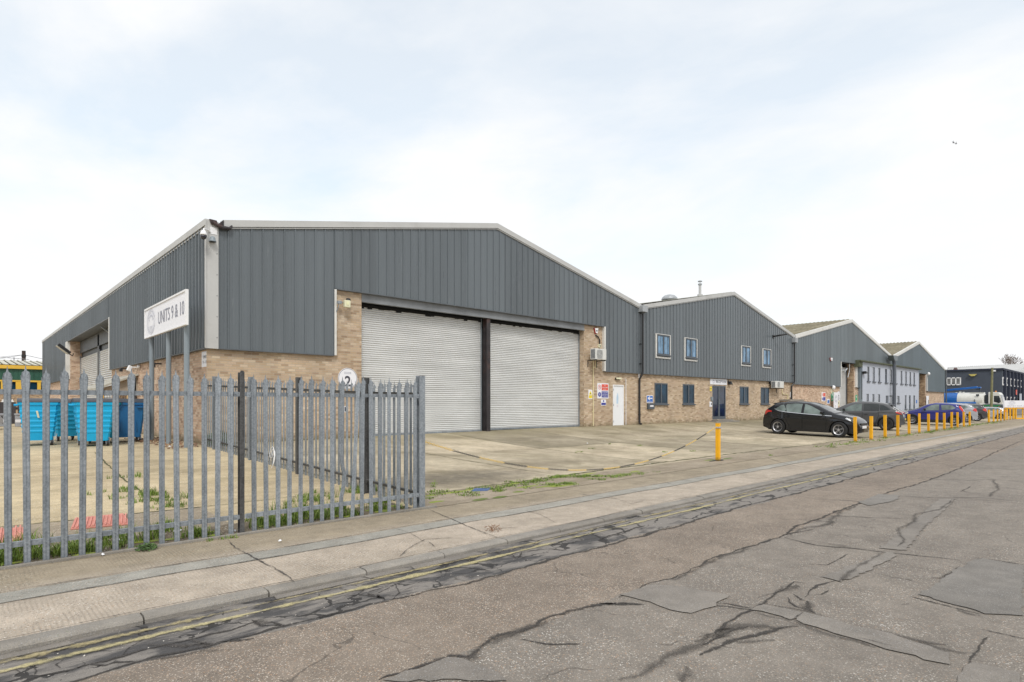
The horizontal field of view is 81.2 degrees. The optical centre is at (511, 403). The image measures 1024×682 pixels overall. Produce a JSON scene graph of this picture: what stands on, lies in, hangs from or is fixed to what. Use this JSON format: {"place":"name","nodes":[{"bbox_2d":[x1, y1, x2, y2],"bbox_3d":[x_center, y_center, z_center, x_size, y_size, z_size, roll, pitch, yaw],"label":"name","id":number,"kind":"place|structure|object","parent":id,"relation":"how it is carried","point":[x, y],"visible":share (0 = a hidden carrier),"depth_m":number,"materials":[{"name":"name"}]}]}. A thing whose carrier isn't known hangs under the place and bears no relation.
{"place":"outdoors","nodes":[
{"label":"outdoors","id":0,"kind":"place"},
{"bbox_2d":[0,507,227,550],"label":"concrete apron","id":1,"kind":"object","parent":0,"point":[138,520],"visible":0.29,"depth_m":7.63,"materials":[{"name":"concrete"}]},
{"bbox_2d":[0,525,22,542],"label":"tactile slab","id":2,"kind":"structure","parent":1,"relation":"on","point":[16,529],"depth_m":6.97,"materials":[{"name":"concrete"}]},
{"bbox_2d":[71,513,127,529],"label":"tactile slab","id":3,"kind":"structure","parent":1,"relation":"on","point":[106,520],"depth_m":7.60,"materials":[{"name":"concrete"}]},
{"bbox_2d":[0,424,412,570],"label":"concrete yard","id":4,"kind":"structure","parent":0,"point":[55,481],"depth_m":10.93,"materials":[{"name":"concrete"}]},
{"bbox_2d":[0,399,20,423],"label":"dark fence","id":5,"kind":"object","parent":4,"relation":"on","point":[13,409],"visible":0.24,"depth_m":35.33,"materials":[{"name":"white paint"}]},
{"bbox_2d":[14,413,20,426],"bbox_3d":[-25.842,0.853,31.205,0.240,0.674,0.960,0,0,-43],"label":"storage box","id":6,"kind":"object","parent":4,"relation":"on","point":[17,420],"visible":0.83,"depth_m":30.88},
{"bbox_2d":[0,359,41,413],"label":"green building","id":7,"kind":"structure","parent":4,"relation":"on","point":[16,369],"depth_m":62.29,"materials":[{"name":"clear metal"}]},
{"bbox_2d":[14,398,60,444],"bbox_3d":[-13.647,0.514,17.214,1.098,1.346,1.294,0,0,-39],"label":"wheeled bin","id":8,"kind":"object","parent":4,"relation":"on","point":[35,418],"visible":0.66,"depth_m":16.80,"materials":[{"name":"plastic"}]},
{"bbox_2d":[54,399,76,440],"bbox_3d":[-14.461,0.514,19.325,1.294,1.346,1.098,0,0,39],"label":"wheeled bin","id":9,"kind":"object","parent":4,"relation":"on","point":[72,432],"visible":0.33,"depth_m":18.95,"materials":[{"name":"plastic"}]},
{"bbox_2d":[69,398,111,445],"bbox_3d":[-11.881,0.514,16.944,1.098,1.346,1.294,0,0,-40],"label":"wheeled bin","id":10,"kind":"object","parent":4,"relation":"on","point":[91,416],"visible":0.72,"depth_m":16.57,"materials":[{"name":"plastic"}]},
{"bbox_2d":[88,399,121,443],"bbox_3d":[-12.611,0.514,18.245,1.098,1.346,1.294,0,0,-43],"label":"wheeled bin","id":11,"kind":"object","parent":4,"relation":"on","point":[89,442],"visible":0.08,"depth_m":18.06,"materials":[{"name":"plastic"}]},
{"bbox_2d":[79,373,138,402],"bbox_3d":[-17.230,-0.009,25.351,1.414,2.418,5.000,0,0,-43],"label":"lean to shelter","id":12,"kind":"object","parent":4,"relation":"on","point":[123,386],"visible":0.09,"depth_m":23.89,"materials":[{"name":"metal"}]},
{"bbox_2d":[119,399,142,441],"bbox_3d":[-12.102,0.514,18.783,1.098,1.346,1.298,0,0,-37],"label":"wheeled bin","id":13,"kind":"object","parent":4,"relation":"on","point":[123,418],"visible":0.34,"depth_m":18.41,"materials":[{"name":"plastic"}]},
{"bbox_2d":[144,289,189,447],"bbox_3d":[-10.302,-0.885,17.819,0.214,4.378,4.814,0,0,-43],"label":"post sign","id":14,"kind":"object","parent":4,"relation":"on","point":[168,315],"visible":0.94,"depth_m":17.74,"materials":[{"name":"metal"}]},
{"bbox_2d":[124,437,211,448],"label":"weeds","id":15,"kind":"object","parent":4,"relation":"on","point":[180,443],"visible":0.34,"depth_m":17.89,"materials":[{"name":"green plant"}]},
{"bbox_2d":[0,503,410,565],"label":"soil margin","id":16,"kind":"object","parent":4,"relation":"on","point":[223,529],"visible":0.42,"depth_m":7.28,"materials":[{"name":"soil"}]},
{"bbox_2d":[0,472,404,565],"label":"grass","id":17,"kind":"structure","parent":16,"relation":"on","point":[73,546],"depth_m":7.55,"materials":[{"name":"plant"}]},
{"bbox_2d":[269,446,274,466],"bbox_3d":[-5.183,1.169,12.895,0.050,0.490,0.319,0,0,-43],"label":"cable coil","id":18,"kind":"object","parent":4,"relation":"on","point":[272,455],"visible":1,"depth_m":12.85,"materials":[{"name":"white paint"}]},
{"bbox_2d":[207,376,418,505],"bbox_3d":[-5.098,0.447,12.974,0.113,2.364,10.850,0,0,-43],"label":"palisade fence","id":19,"kind":"object","parent":4,"relation":"on","point":[305,464],"visible":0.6,"depth_m":11.62,"materials":[{"name":"metal"}]},
{"bbox_2d":[0,428,1023,681],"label":"road","id":20,"kind":"structure","parent":0,"point":[608,642],"depth_m":4.72,"materials":[{"name":"asphalt"}]},
{"bbox_2d":[0,450,926,659],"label":"channel stones","id":21,"kind":"object","parent":20,"relation":"on","point":[65,643],"visible":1,"depth_m":5.95,"materials":[{"name":"concrete"}]},
{"bbox_2d":[12,504,917,681],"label":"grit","id":22,"kind":"object","parent":20,"relation":"on","point":[411,571],"visible":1,"depth_m":5.27,"materials":[{"name":"gravel"}]},
{"bbox_2d":[1,443,958,662],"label":"yellow line","id":23,"kind":"object","parent":20,"relation":"on","point":[78,644],"visible":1,"depth_m":4.48,"materials":[{"name":"paint"}]},
{"bbox_2d":[0,438,984,672],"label":"yellow line","id":24,"kind":"object","parent":20,"relation":"on","point":[223,619],"visible":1,"depth_m":5.12,"materials":[{"name":"paint"}]},
{"bbox_2d":[0,426,1023,654],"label":"kerb","id":25,"kind":"structure","parent":20,"relation":"on","point":[26,642],"depth_m":5.40,"materials":[{"name":"concrete"}]},
{"bbox_2d":[15,440,1023,678],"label":"road cracks","id":26,"kind":"object","parent":20,"relation":"on","point":[600,604],"visible":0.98,"depth_m":4.41,"materials":[{"name":"asphalt"}]},
{"bbox_2d":[70,432,1021,681],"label":"road seam","id":27,"kind":"object","parent":20,"relation":"on","point":[545,561],"visible":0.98,"depth_m":5.49,"materials":[{"name":"asphalt"}]},
{"bbox_2d":[147,506,974,680],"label":"road stains","id":28,"kind":"object","parent":20,"relation":"on","point":[728,628],"visible":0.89,"depth_m":4.12,"materials":[{"name":"asphalt"}]},
{"bbox_2d":[384,499,1019,681],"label":"road patches","id":29,"kind":"object","parent":20,"relation":"on","point":[682,599],"visible":1,"depth_m":4.31,"materials":[{"name":"asphalt"}]},
{"bbox_2d":[794,480,998,651],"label":"patch cracks","id":30,"kind":"object","parent":20,"relation":"on","point":[842,578],"visible":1,"depth_m":6.77,"materials":[{"name":"asphalt"}]},
{"bbox_2d":[789,469,1023,614],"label":"grey road patches","id":31,"kind":"object","parent":20,"relation":"on","point":[986,586],"visible":1,"depth_m":5.29,"materials":[{"name":"asphalt"}]},
{"bbox_2d":[0,420,1023,640],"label":"pavement","id":32,"kind":"structure","parent":0,"point":[30,616],"depth_m":6.57,"materials":[{"name":"concrete"}]},
{"bbox_2d":[135,542,157,551],"bbox_3d":[-3.925,1.527,6.403,0.217,0.092,0.215,0,0,-43],"label":"weed","id":33,"kind":"object","parent":32,"relation":"on","point":[153,546],"visible":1,"depth_m":6.38,"materials":[{"name":"plant"}]},
{"bbox_2d":[0,505,436,569],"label":"fence plinth","id":34,"kind":"structure","parent":32,"relation":"on","point":[178,543],"depth_m":6.80,"materials":[{"name":"concrete"}]},
{"bbox_2d":[0,365,424,565],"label":"palisade fence","id":35,"kind":"object","parent":34,"relation":"on","point":[26,392],"visible":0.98,"depth_m":6.79,"materials":[{"name":"metal"}]},
{"bbox_2d":[0,430,980,602],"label":"pavement trench","id":36,"kind":"object","parent":32,"relation":"on","point":[69,586],"visible":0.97,"depth_m":6.69,"materials":[{"name":"concrete"}]},
{"bbox_2d":[485,524,501,531],"bbox_3d":[-0.244,1.534,7.373,0.231,0.087,0.225,0,0,17],"label":"weed","id":37,"kind":"object","parent":32,"relation":"on","point":[492,527],"visible":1,"depth_m":7.39,"materials":[{"name":"beige plant"}]},
{"bbox_2d":[0,427,1017,639],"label":"pavement joints","id":38,"kind":"object","parent":32,"relation":"on","point":[386,536],"visible":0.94,"depth_m":6.52,"materials":[{"name":"concrete"}]},
{"bbox_2d":[1003,397,1023,418],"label":"entry sign","id":39,"kind":"object","parent":32,"relation":"on","point":[1012,404],"visible":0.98,"depth_m":62.00,"materials":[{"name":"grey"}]},
{"bbox_2d":[0,0,1023,369],"label":"sky","id":40,"kind":"structure","parent":0,"point":[800,160],"materials":[{"name":"white"}]},
{"bbox_2d":[141,415,1023,506],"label":"concrete forecourt","id":41,"kind":"structure","parent":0,"point":[446,472],"depth_m":19.53,"materials":[{"name":"concrete"}]},
{"bbox_2d":[42,219,647,443],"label":"warehouse","id":42,"kind":"structure","parent":41,"relation":"on","point":[485,326],"depth_m":22.69,"materials":[{"name":"metal"}]},
{"bbox_2d":[56,343,73,355],"bbox_3d":[-27.580,-3.316,36.841,0.898,0.740,0.800,0,0,-43],"label":"floodlight","id":43,"kind":"object","parent":42,"relation":"attached to","point":[62,348],"visible":1,"depth_m":36.57,"materials":[{"name":"black metal"}]},
{"bbox_2d":[126,365,139,371],"bbox_3d":[-15.105,-1.421,23.847,0.642,0.273,0.307,0,0,2],"label":"security camera","id":44,"kind":"object","parent":42,"relation":"attached to","point":[129,367],"visible":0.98,"depth_m":23.77,"materials":[{"name":"white paint"}]},
{"bbox_2d":[202,351,205,366],"bbox_3d":[-9.005,-1.313,17.522,0.021,0.454,0.650,0,0,-43],"label":"wall sign","id":45,"kind":"object","parent":42,"relation":"attached to","point":[204,359],"visible":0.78,"depth_m":17.56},
{"bbox_2d":[200,227,216,239],"bbox_3d":[-8.627,-4.846,16.975,0.178,0.473,0.602,0,0,10],"label":"cctv camera","id":46,"kind":"object","parent":42,"relation":"attached to","point":[203,233],"visible":1,"depth_m":16.79,"materials":[{"name":"white paint"}]},
{"bbox_2d":[209,236,215,242],"bbox_3d":[-8.579,-4.713,17.105,0.209,0.160,0.209,0,0,-43],"label":"hood lamp","id":47,"kind":"object","parent":42,"relation":"attached to","point":[212,239],"visible":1,"depth_m":17.05,"materials":[{"name":"grey paint"}]},
{"bbox_2d":[336,298,350,311],"bbox_3d":[-5.656,-3.201,19.900,0.617,0.702,0.296,0,0,-35],"label":"wall lamp","id":48,"kind":"object","parent":42,"relation":"attached to","point":[347,303],"visible":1,"depth_m":19.85,"materials":[{"name":"beige plastic"}]},
{"bbox_2d":[338,368,356,388],"bbox_3d":[-5.560,-0.856,20.210,0.710,0.710,0.020,0,0,-43],"label":"round sign","id":49,"kind":"object","parent":42,"relation":"attached to","point":[348,374],"visible":0.83,"depth_m":20.22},
{"bbox_2d":[588,390,591,398],"bbox_3d":[3.799,-0.452,28.908,0.303,0.453,0.016,0,0,-43],"label":"safety sign","id":50,"kind":"object","parent":42,"relation":"attached to","point":[589,394],"visible":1,"depth_m":28.88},
{"bbox_2d":[592,361,595,425],"bbox_3d":[3.999,-0.512,29.063,0.265,3.184,0.062,0,0,-43],"label":"conduit pipe","id":51,"kind":"object","parent":42,"relation":"attached to","point":[593,390],"visible":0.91,"depth_m":28.98,"materials":[{"name":"plastic"}]},
{"bbox_2d":[587,348,605,367],"bbox_3d":[4.083,-2.200,28.794,0.834,0.870,0.570,0,0,-43],"label":"air conditioner","id":52,"kind":"object","parent":42,"relation":"attached to","point":[597,354],"visible":1,"depth_m":28.54,"materials":[{"name":"white metal"}]},
{"bbox_2d":[597,383,608,398],"bbox_3d":[4.506,-0.638,29.566,0.888,0.757,0.016,0,0,-43],"label":"safety sign","id":53,"kind":"object","parent":42,"relation":"attached to","point":[602,390],"visible":1,"depth_m":29.59,"materials":[{"name":"plastic"}]},
{"bbox_2d":[613,385,623,425],"bbox_3d":[5.389,0.089,30.451,0.896,2.111,0.120,0,0,-43],"label":"door","id":54,"kind":"structure","parent":42,"relation":"in","point":[618,390],"depth_m":30.48,"materials":[{"name":"white paint"}]},
{"bbox_2d":[2,423,923,526],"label":"forecourt joints","id":55,"kind":"object","parent":41,"relation":"on","point":[492,464],"visible":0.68,"depth_m":15.09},
{"bbox_2d":[639,292,797,423],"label":"warehouse","id":56,"kind":"structure","parent":41,"relation":"on","point":[694,345],"depth_m":36.66,"materials":[{"name":"metal"}]},
{"bbox_2d":[647,395,652,402],"bbox_3d":[7.463,-0.254,32.313,0.599,0.398,0.017,0,0,-43],"label":"wall sign","id":57,"kind":"object","parent":56,"relation":"attached to","point":[649,398],"visible":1,"depth_m":32.31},
{"bbox_2d":[647,403,654,408],"bbox_3d":[7.507,0.134,32.277,0.584,0.324,0.128,0,0,-43],"label":"letter box","id":58,"kind":"object","parent":56,"relation":"attached to","point":[650,405],"visible":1,"depth_m":32.19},
{"bbox_2d":[654,383,668,404],"bbox_3d":[8.267,-0.529,33.043,1.395,1.225,0.140,0,0,-43],"label":"window","id":59,"kind":"structure","parent":56,"relation":"in","point":[660,389],"depth_m":33.03,"materials":[{"name":"blue glass"}]},
{"bbox_2d":[661,294,677,299],"bbox_3d":[10.257,-6.607,38.879,1.040,1.000,1.040,0,0,-43],"label":"roof cowl","id":60,"kind":"object","parent":56,"relation":"on","point":[668,297],"visible":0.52,"depth_m":38.51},
{"bbox_2d":[682,384,695,404],"bbox_3d":[10.358,-0.529,34.986,1.384,1.225,0.140,0,0,-43],"label":"window","id":61,"kind":"structure","parent":56,"relation":"in","point":[688,389],"depth_m":34.96,"materials":[{"name":"blue glass"}]},
{"bbox_2d":[697,280,702,295],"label":"flue pipe","id":62,"kind":"object","parent":56,"relation":"on","point":[699,284],"visible":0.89,"depth_m":46.21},
{"bbox_2d":[710,379,726,384],"bbox_3d":[12.947,-1.374,37.397,2.118,0.354,0.014,0,0,-43],"label":"reception sign","id":63,"kind":"object","parent":56,"relation":"attached to","point":[719,381],"visible":1,"depth_m":37.38,"materials":[{"name":"plastic"}]},
{"bbox_2d":[712,385,725,418],"bbox_3d":[12.997,-0.084,37.471,1.684,2.106,0.132,0,0,-43],"label":"reception door","id":64,"kind":"structure","parent":56,"relation":"in","point":[718,392],"depth_m":37.41,"materials":[{"name":"blue glass"}]},
{"bbox_2d":[739,386,749,404],"bbox_3d":[15.460,-0.529,39.728,1.378,1.225,0.140,0,0,-43],"label":"window","id":65,"kind":"structure","parent":56,"relation":"in","point":[744,391],"depth_m":39.74,"materials":[{"name":"blue glass"}]},
{"bbox_2d":[760,387,769,404],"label":"window","id":66,"kind":"structure","parent":56,"relation":"in","point":[764,391],"depth_m":41.82,"materials":[{"name":"blue glass"}]},
{"bbox_2d":[769,381,783,392],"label":"air conditioner","id":67,"kind":"object","parent":56,"relation":"attached to","point":[777,384],"visible":1,"depth_m":42.20,"materials":[{"name":"white metal"}]},
{"bbox_2d":[640,319,891,406],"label":"warehouse","id":68,"kind":"structure","parent":41,"relation":"on","point":[846,342],"depth_m":50.51,"materials":[{"name":"metal"}]},
{"bbox_2d":[822,392,825,400],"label":"safety sign","id":69,"kind":"object","parent":68,"relation":"attached to","point":[823,396],"visible":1,"depth_m":49.33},
{"bbox_2d":[779,399,803,401],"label":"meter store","id":70,"kind":"structure","parent":41,"relation":"on","point":[783,400],"depth_m":43.37,"materials":[{"name":"grey brick"}]},
{"bbox_2d":[640,341,946,406],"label":"warehouse","id":71,"kind":"structure","parent":41,"relation":"on","point":[918,354],"depth_m":71.27,"materials":[{"name":"metal"}]},
{"bbox_2d":[763,401,868,436],"bbox_3d":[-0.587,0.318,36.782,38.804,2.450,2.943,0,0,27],"label":"parked car","id":72,"kind":"object","parent":41,"relation":"on","point":[789,416],"visible":0.97,"depth_m":28.38,"materials":[{"name":"black paint"}]},
{"bbox_2d":[834,392,837,407],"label":"sign","id":73,"kind":"object","parent":41,"relation":"on","point":[835,399],"visible":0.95,"depth_m":50.21,"materials":[{"name":"white"}]},
{"bbox_2d":[836,401,906,429],"bbox_3d":[21.038,0.660,36.086,4.632,1.638,2.119,2,1,38],"label":"parked car","id":74,"kind":"object","parent":41,"relation":"on","point":[865,410],"visible":0.56,"depth_m":34.85,"materials":[{"name":"grey paint"}]},
{"bbox_2d":[854,355,921,411],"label":"office block","id":75,"kind":"structure","parent":41,"relation":"on","point":[893,383],"depth_m":60.17,"materials":[{"name":"white paint"}]},
{"bbox_2d":[861,371,867,398],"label":"wall lamp","id":76,"kind":"object","parent":75,"relation":"attached to","point":[864,372],"visible":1,"depth_m":54.62,"materials":[{"name":"black metal"}]},
{"bbox_2d":[872,367,875,382],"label":"window","id":77,"kind":"structure","parent":75,"relation":"in","point":[873,381],"depth_m":57.13,"materials":[{"name":"grey glass"}]},
{"bbox_2d":[878,368,881,382],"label":"window","id":78,"kind":"structure","parent":75,"relation":"in","point":[878,368],"depth_m":58.16,"materials":[{"name":"grey glass"}]},
{"bbox_2d":[885,369,888,383],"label":"window","id":79,"kind":"structure","parent":75,"relation":"in","point":[885,369],"depth_m":59.68,"materials":[{"name":"grey glass"}]},
{"bbox_2d":[905,403,965,425],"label":"parked car","id":80,"kind":"object","parent":41,"relation":"on","point":[933,409],"visible":0.77,"depth_m":43.09,"materials":[{"name":"blue paint"}]},
{"bbox_2d":[954,403,977,421],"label":"parked car","id":81,"kind":"object","parent":41,"relation":"on","point":[968,408],"visible":0.23,"depth_m":49.45,"materials":[{"name":"silver metal"}]},
{"bbox_2d":[944,386,1004,404],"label":"tanker lorry","id":82,"kind":"object","parent":41,"relation":"on","point":[980,397],"visible":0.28,"depth_m":77.69,"materials":[{"name":"white metal"}]},
{"bbox_2d":[963,403,987,420],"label":"parked car","id":83,"kind":"object","parent":41,"relation":"on","point":[982,411],"visible":0.3,"depth_m":53.00,"materials":[{"name":"grey paint"}]},
{"bbox_2d":[990,368,993,417],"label":"telegraph pole","id":84,"kind":"object","parent":41,"relation":"on","point":[991,395],"visible":0.84,"depth_m":65.91,"materials":[{"name":"brown wood"}]},
{"bbox_2d":[982,403,1011,415],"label":"parked car","id":85,"kind":"object","parent":41,"relation":"on","point":[1001,405],"visible":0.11,"depth_m":69.26,"materials":[{"name":"grey paint"}]},
{"bbox_2d":[1011,407,1023,415],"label":"parked car","id":86,"kind":"object","parent":41,"relation":"on","point":[1019,411],"visible":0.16,"depth_m":76.21,"materials":[{"name":"silver metal"}]},
{"bbox_2d":[401,417,1023,506],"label":"sidewalk","id":87,"kind":"structure","parent":0,"point":[451,498],"depth_m":13.95,"materials":[{"name":"concrete"}]},
{"bbox_2d":[471,488,490,490],"bbox_3d":[-0.550,1.546,10.771,0.453,0.028,0.243,0,0,-19],"label":"drain cover","id":88,"kind":"object","parent":87,"relation":"on","point":[481,489],"visible":0.99,"depth_m":10.72,"materials":[{"name":"blue metal"}]},
{"bbox_2d":[0,424,984,564],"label":"moss","id":89,"kind":"object","parent":87,"relation":"on","point":[384,510],"visible":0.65,"depth_m":9.83,"materials":[{"name":"plant"}]},
{"bbox_2d":[206,421,1009,541],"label":"verge grass","id":90,"kind":"structure","parent":87,"relation":"on","point":[536,480],"depth_m":12.04,"materials":[{"name":"plant"}]},
{"bbox_2d":[710,423,723,461],"bbox_3d":[5.614,1.077,16.378,0.650,1.086,0.200,0,0,-43],"label":"bollard","id":91,"kind":"object","parent":87,"relation":"on","point":[718,441],"visible":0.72,"depth_m":16.38,"materials":[{"name":"metal"}]},
{"bbox_2d":[426,427,715,470],"bbox_3d":[2.131,0.970,12.691,0.034,0.825,10.102,0,0,43],"label":"plastic chain","id":92,"kind":"object","parent":91,"relation":"hanging from","point":[565,469],"visible":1,"depth_m":11.53,"materials":[{"name":"plastic"}]},
{"bbox_2d":[853,417,856,441],"bbox_3d":[14.063,1.079,24.456,0.114,1.084,0.115,-2,1,-43],"label":"bollard","id":93,"kind":"object","parent":87,"relation":"on","point":[855,428],"visible":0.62,"depth_m":24.41,"materials":[{"name":"metal"}]},
{"bbox_2d":[869,416,872,439],"bbox_3d":[15.612,1.083,25.945,0.114,1.093,0.115,1,0,-35],"label":"bollard","id":94,"kind":"object","parent":87,"relation":"on","point":[870,427],"visible":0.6,"depth_m":25.91,"materials":[{"name":"metal"}]},
{"bbox_2d":[883,415,886,437],"bbox_3d":[17.141,1.067,27.429,0.114,1.104,0.114,-1,0,-40],"label":"bollard","id":95,"kind":"object","parent":87,"relation":"on","point":[885,426],"visible":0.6,"depth_m":27.40,"materials":[{"name":"metal"}]},
{"bbox_2d":[896,415,898,435],"bbox_3d":[18.691,1.090,28.923,0.115,1.096,0.114,0,0,-41],"label":"bollard","id":96,"kind":"object","parent":87,"relation":"on","point":[897,425],"visible":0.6,"depth_m":28.88,"materials":[{"name":"metal"}]},
{"bbox_2d":[907,414,910,433],"bbox_3d":[20.238,1.075,30.435,0.114,1.104,0.114,2,-2,-45],"label":"bollard","id":97,"kind":"object","parent":87,"relation":"on","point":[908,423],"visible":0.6,"depth_m":30.40,"materials":[{"name":"metal"}]},
{"bbox_2d":[918,413,920,432],"bbox_3d":[21.772,1.068,31.909,0.114,1.106,0.114,0,-3,38],"label":"bollard","id":98,"kind":"object","parent":87,"relation":"on","point":[919,422],"visible":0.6,"depth_m":31.86,"materials":[{"name":"metal"}]},
{"bbox_2d":[927,414,929,430],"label":"bollard","id":99,"kind":"object","parent":87,"relation":"on","point":[928,422],"visible":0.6,"depth_m":33.33,"materials":[{"name":"metal"}]},
{"bbox_2d":[935,413,937,430],"bbox_3d":[24.746,1.062,34.771,0.114,1.101,0.114,1,0,-44],"label":"bollard","id":100,"kind":"object","parent":87,"relation":"on","point":[936,426],"visible":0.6,"depth_m":34.74,"materials":[{"name":"metal"}]},
{"bbox_2d":[943,413,945,429],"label":"bollard","id":101,"kind":"object","parent":87,"relation":"on","point":[944,421],"visible":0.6,"depth_m":36.20,"materials":[{"name":"metal"}]},
{"bbox_2d":[950,412,952,428],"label":"bollard","id":102,"kind":"object","parent":87,"relation":"on","point":[951,420],"visible":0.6,"depth_m":37.65,"materials":[{"name":"metal"}]},
{"bbox_2d":[956,412,958,427],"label":"bollard","id":103,"kind":"object","parent":87,"relation":"on","point":[957,419],"visible":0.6,"depth_m":38.99,"materials":[{"name":"metal"}]},
{"bbox_2d":[947,363,1023,372],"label":"roof","id":104,"kind":"structure","parent":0,"point":[1019,367],"depth_m":126.92,"materials":[{"name":"metal"}]},
{"bbox_2d":[985,407,1005,418],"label":"parked car","id":105,"kind":"object","parent":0,"point":[991,410],"visible":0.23,"depth_m":61.36,"materials":[{"name":"silver metal"}]},
{"label":"ground","id":106,"kind":"structure","parent":0,"visible":0},
{"bbox_2d":[0,351,41,360],"bbox_3d":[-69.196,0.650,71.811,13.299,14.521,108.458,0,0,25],"label":"roof vent","id":107,"kind":"object","parent":106,"relation":"on","point":[23,355],"visible":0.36,"depth_m":74.29,"materials":[{"name":"grey metal"}]},
{"bbox_2d":[944,368,1023,407],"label":"navy office","id":108,"kind":"structure","parent":106,"relation":"on","point":[1008,384],"depth_m":88.56,"materials":[{"name":"blue paint"}]},
{"bbox_2d":[947,377,960,384],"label":"window","id":109,"kind":"structure","parent":108,"relation":"in","point":[954,380],"depth_m":89.86,"materials":[{"name":"white paint"}]},
{"bbox_2d":[1001,354,1023,363],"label":"bare tree","id":110,"kind":"object","parent":106,"relation":"on","point":[1006,357],"visible":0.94,"depth_m":174.98,"materials":[{"name":"plant"}]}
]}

